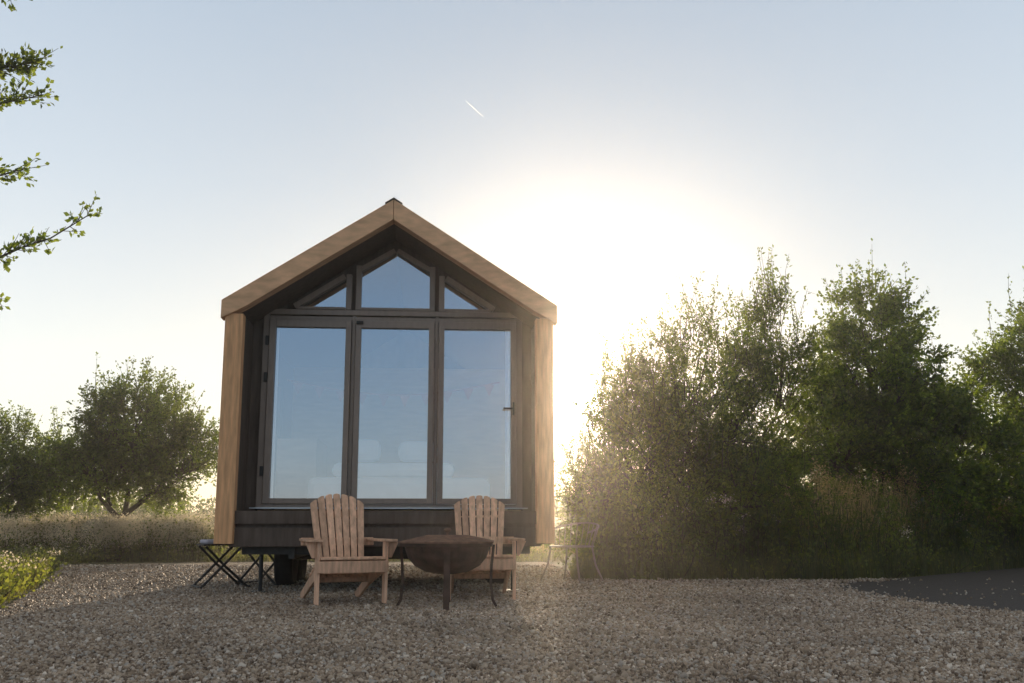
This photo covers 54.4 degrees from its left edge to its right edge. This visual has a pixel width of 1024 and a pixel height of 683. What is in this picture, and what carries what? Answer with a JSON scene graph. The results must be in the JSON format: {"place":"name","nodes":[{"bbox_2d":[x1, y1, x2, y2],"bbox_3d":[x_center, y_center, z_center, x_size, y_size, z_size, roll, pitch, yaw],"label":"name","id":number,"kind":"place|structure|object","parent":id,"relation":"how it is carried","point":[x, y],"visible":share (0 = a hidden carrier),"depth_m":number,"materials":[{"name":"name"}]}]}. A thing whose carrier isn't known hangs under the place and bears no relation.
{"place":"outdoors","nodes":[
{"label":"outdoors","id":0,"kind":"place"},
{"bbox_2d":[81,545,571,561],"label":"rough grass","id":1,"kind":"structure","parent":0,"point":[540,557],"depth_m":18.42,"materials":[{"name":"green plant"}]},
{"bbox_2d":[256,530,581,555],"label":"meadow grass","id":2,"kind":"structure","parent":0,"point":[539,547],"depth_m":22.66,"materials":[{"name":"green plant"}]},
{"bbox_2d":[0,529,947,608],"bbox_3d":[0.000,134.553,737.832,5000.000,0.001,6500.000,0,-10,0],"label":"ground","id":3,"kind":"structure","parent":0,"point":[556,562],"depth_m":18.02,"materials":[{"name":"green plant"}]},
{"bbox_2d":[0,0,102,310],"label":"hawthorn tree","id":4,"kind":"object","parent":3,"relation":"on","point":[18,66],"visible":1,"depth_m":7.93,"materials":[{"name":"green plant"}]},
{"bbox_2d":[0,400,103,521],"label":"hawthorn tree","id":5,"kind":"object","parent":3,"relation":"on","point":[22,478],"visible":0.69,"depth_m":20.07,"materials":[{"name":"green plant"}]},
{"bbox_2d":[0,541,108,608],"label":"lawn edge grass","id":6,"kind":"structure","parent":3,"relation":"on","point":[21,571],"depth_m":11.98,"materials":[{"name":"green plant"}]},
{"bbox_2d":[0,511,212,561],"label":"flowering hogweed","id":7,"kind":"object","parent":3,"relation":"on","point":[112,534],"visible":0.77,"depth_m":18.52,"materials":[{"name":"plant"}]},
{"bbox_2d":[0,504,241,560],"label":"meadow weeds","id":8,"kind":"object","parent":3,"relation":"on","point":[193,550],"visible":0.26,"depth_m":18.78,"materials":[{"name":"green plant"}]},
{"bbox_2d":[27,352,219,522],"bbox_3d":[-7.405,2.270,19.674,4.363,4.148,3.102,0,-10,0],"label":"hawthorn tree","id":9,"kind":"object","parent":3,"relation":"on","point":[112,445],"visible":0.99,"depth_m":19.30,"materials":[{"name":"green plant"}]},
{"bbox_2d":[0,490,1012,529],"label":"distant hedge","id":10,"kind":"object","parent":3,"relation":"on","point":[202,510],"visible":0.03,"depth_m":68.30,"materials":[{"name":"green plant"}]},
{"bbox_2d":[0,562,1023,682],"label":"gravel yard","id":11,"kind":"structure","parent":3,"relation":"on","point":[395,563],"depth_m":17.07,"materials":[{"name":"grey gravel"}]},
{"bbox_2d":[191,539,249,588],"bbox_3d":[-3.193,2.314,11.028,0.586,0.822,0.448,5,-12,-28],"label":"folding chair","id":12,"kind":"object","parent":11,"relation":"on","point":[206,542],"visible":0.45,"depth_m":10.87,"materials":[{"name":"black metal"}]},
{"bbox_2d":[235,554,296,585],"bbox_3d":[-2.821,2.408,11.545,0.586,0.822,0.448,-4,-11,20],"label":"folding chair","id":13,"kind":"object","parent":11,"relation":"on","point":[257,564],"visible":0.2,"depth_m":11.34,"materials":[{"name":"black metal"}]},
{"bbox_2d":[299,494,397,605],"bbox_3d":[-1.547,1.871,9.076,0.817,0.974,1.014,4,-11,-22],"label":"adirondack chair","id":14,"kind":"object","parent":11,"relation":"on","point":[366,571],"visible":0.97,"depth_m":9.13,"materials":[{"name":"brown wood"}]},
{"bbox_2d":[241,546,529,592],"bbox_3d":[-1.497,2.820,12.868,2.900,0.472,5.850,1,-10,-5],"label":"chassis","id":15,"kind":"object","parent":11,"relation":"on","point":[296,552],"visible":0.29,"depth_m":10.07,"materials":[{"name":"black metal"}]},
{"bbox_2d":[219,318,550,544],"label":"cladding walls","id":16,"kind":"structure","parent":15,"relation":"on","point":[406,349],"depth_m":12.96,"materials":[{"name":"black wood"}]},
{"bbox_2d":[229,511,540,546],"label":"front plinth","id":17,"kind":"structure","parent":16,"relation":"attached to","point":[271,528],"depth_m":9.90,"materials":[{"name":"black wood"}]},
{"bbox_2d":[213,313,554,543],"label":"front posts","id":18,"kind":"object","parent":17,"relation":"on","point":[229,435],"visible":1,"depth_m":10.00,"materials":[{"name":"brown wood"}]},
{"bbox_2d":[240,224,539,370],"bbox_3d":[-1.505,-0.248,13.521,3.360,1.235,6.258,1,-10,-5],"label":"roof lining","id":19,"kind":"object","parent":16,"relation":"attached to","point":[395,282],"visible":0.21,"depth_m":12.51,"materials":[{"name":"black wood"}]},
{"bbox_2d":[221,200,556,325],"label":"front fascia","id":20,"kind":"structure","parent":19,"relation":"attached to","point":[353,235],"depth_m":10.33,"materials":[{"name":"brown wood"}]},
{"bbox_2d":[385,197,402,204],"bbox_3d":[-1.501,-0.895,13.595,0.180,0.058,6.545,1,-10,-5],"label":"ridge cap","id":21,"kind":"object","parent":19,"relation":"on","point":[393,198],"visible":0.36,"depth_m":10.40,"materials":[{"name":"metal"}]},
{"bbox_2d":[274,554,506,585],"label":"wheels","id":22,"kind":"object","parent":11,"relation":"on","point":[287,571],"visible":0.23,"depth_m":11.15,"materials":[{"name":"rubber"}]},
{"bbox_2d":[396,528,496,609],"bbox_3d":[-0.555,1.931,8.512,0.898,0.667,0.874,-9,-14,41],"label":"fire pit","id":23,"kind":"object","parent":11,"relation":"on","point":[446,555],"visible":0.95,"depth_m":8.27,"materials":[{"name":"metal"}]},
{"bbox_2d":[450,495,525,599],"bbox_3d":[-0.307,1.974,9.645,0.817,0.974,1.014,1,-10,-4],"label":"adirondack chair","id":24,"kind":"object","parent":11,"relation":"on","point":[504,566],"visible":0.66,"depth_m":9.81,"materials":[{"name":"brown wood"}]},
{"bbox_2d":[540,522,603,582],"bbox_3d":[0.743,2.553,12.071,0.640,0.714,0.640,-7,-12,34],"label":"wire garden chair","id":25,"kind":"object","parent":11,"relation":"on","point":[575,545],"visible":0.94,"depth_m":12.06,"materials":[{"name":"metal"}]},
{"bbox_2d":[537,331,667,570],"bbox_3d":[1.207,1.662,13.899,2.074,3.779,2.205,0,-10,0],"label":"willow shrub","id":26,"kind":"object","parent":3,"relation":"on","point":[565,493],"visible":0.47,"depth_m":13.62,"materials":[{"name":"green plant"}]},
{"bbox_2d":[555,244,862,566],"bbox_3d":[2.676,1.097,14.274,4.292,5.248,3.442,0,-10,0],"label":"willow shrub","id":27,"kind":"object","parent":3,"relation":"on","point":[723,459],"visible":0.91,"depth_m":13.66,"materials":[{"name":"green plant"}]},
{"bbox_2d":[554,540,1023,580],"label":"verge grass","id":28,"kind":"structure","parent":3,"relation":"on","point":[934,565],"depth_m":12.56,"materials":[{"name":"green plant"}]},
{"bbox_2d":[562,487,1023,578],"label":"hedge undergrowth","id":29,"kind":"object","parent":3,"relation":"on","point":[803,543],"visible":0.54,"depth_m":13.03,"materials":[{"name":"green plant"}]},
{"bbox_2d":[762,238,1023,553],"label":"hawthorn tree","id":30,"kind":"object","parent":3,"relation":"on","point":[897,413],"visible":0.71,"depth_m":15.47,"materials":[{"name":"green plant"}]},
{"bbox_2d":[776,451,1019,556],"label":"dry tall grass","id":31,"kind":"structure","parent":3,"relation":"on","point":[863,496],"depth_m":14.18,"materials":[{"name":"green plant"}]},
{"bbox_2d":[952,266,1023,542],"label":"hawthorn tree","id":32,"kind":"object","parent":3,"relation":"on","point":[1003,358],"visible":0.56,"depth_m":17.43,"materials":[{"name":"green plant"}]},
{"bbox_2d":[0,0,1023,513],"label":"sky","id":33,"kind":"structure","parent":0,"point":[615,151],"materials":[{"name":"blue"}]},
{"bbox_2d":[837,568,1023,611],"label":"asphalt driveway","id":34,"kind":"structure","parent":0,"point":[970,583],"depth_m":10.84,"materials":[{"name":"grey asphalt"}]},
{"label":"floor","id":35,"kind":"structure","parent":0,"visible":0},
{"bbox_2d":[245,240,531,510],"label":"gable wall","id":36,"kind":"structure","parent":35,"relation":"on","point":[252,458],"depth_m":10.86,"materials":[{"name":"black wood"}]},
{"bbox_2d":[255,249,521,507],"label":"window frames","id":37,"kind":"structure","parent":36,"relation":"attached to","point":[436,324],"depth_m":10.79,"materials":[{"name":"paint"}]},
{"bbox_2d":[259,321,513,475],"bbox_3d":[-1.315,0.605,10.706,2.690,1.670,0.045,1,-10,-4],"label":"door handle and hinges","id":38,"kind":"object","parent":37,"relation":"attached to","point":[265,380],"visible":1,"depth_m":10.72,"materials":[{"name":"black metal"}]},
{"bbox_2d":[249,507,527,508],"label":"metal sill","id":39,"kind":"structure","parent":35,"relation":"on","point":[356,508],"depth_m":10.41,"materials":[{"name":"metal"}]},
{"bbox_2d":[257,367,520,510],"bbox_3d":[-1.520,1.288,13.434,3.020,2.040,5.260,1,-10,-5],"label":"interior joinery","id":40,"kind":"object","parent":35,"relation":"on","point":[473,437],"visible":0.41,"depth_m":14.01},
{"bbox_2d":[270,328,515,504],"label":"curtains","id":41,"kind":"object","parent":40,"relation":"attached to","point":[507,415],"visible":0.06,"depth_m":10.96,"materials":[{"name":"fabric"}]},
{"bbox_2d":[287,379,499,406],"bbox_3d":[-1.339,0.594,11.322,2.404,0.304,0.020,1,-10,-5],"label":"bunting","id":42,"kind":"object","parent":40,"relation":"hanging from","point":[384,397],"visible":0.92,"depth_m":11.30,"materials":[{"name":"fabric"}]},
{"bbox_2d":[307,439,489,509],"bbox_3d":[-1.363,1.685,12.345,2.050,0.790,2.300,1,-10,-5],"label":"bed and pillows","id":43,"kind":"object","parent":40,"relation":"on","point":[392,480],"visible":0.65,"depth_m":11.27,"materials":[{"name":"fabric"}]}
]}

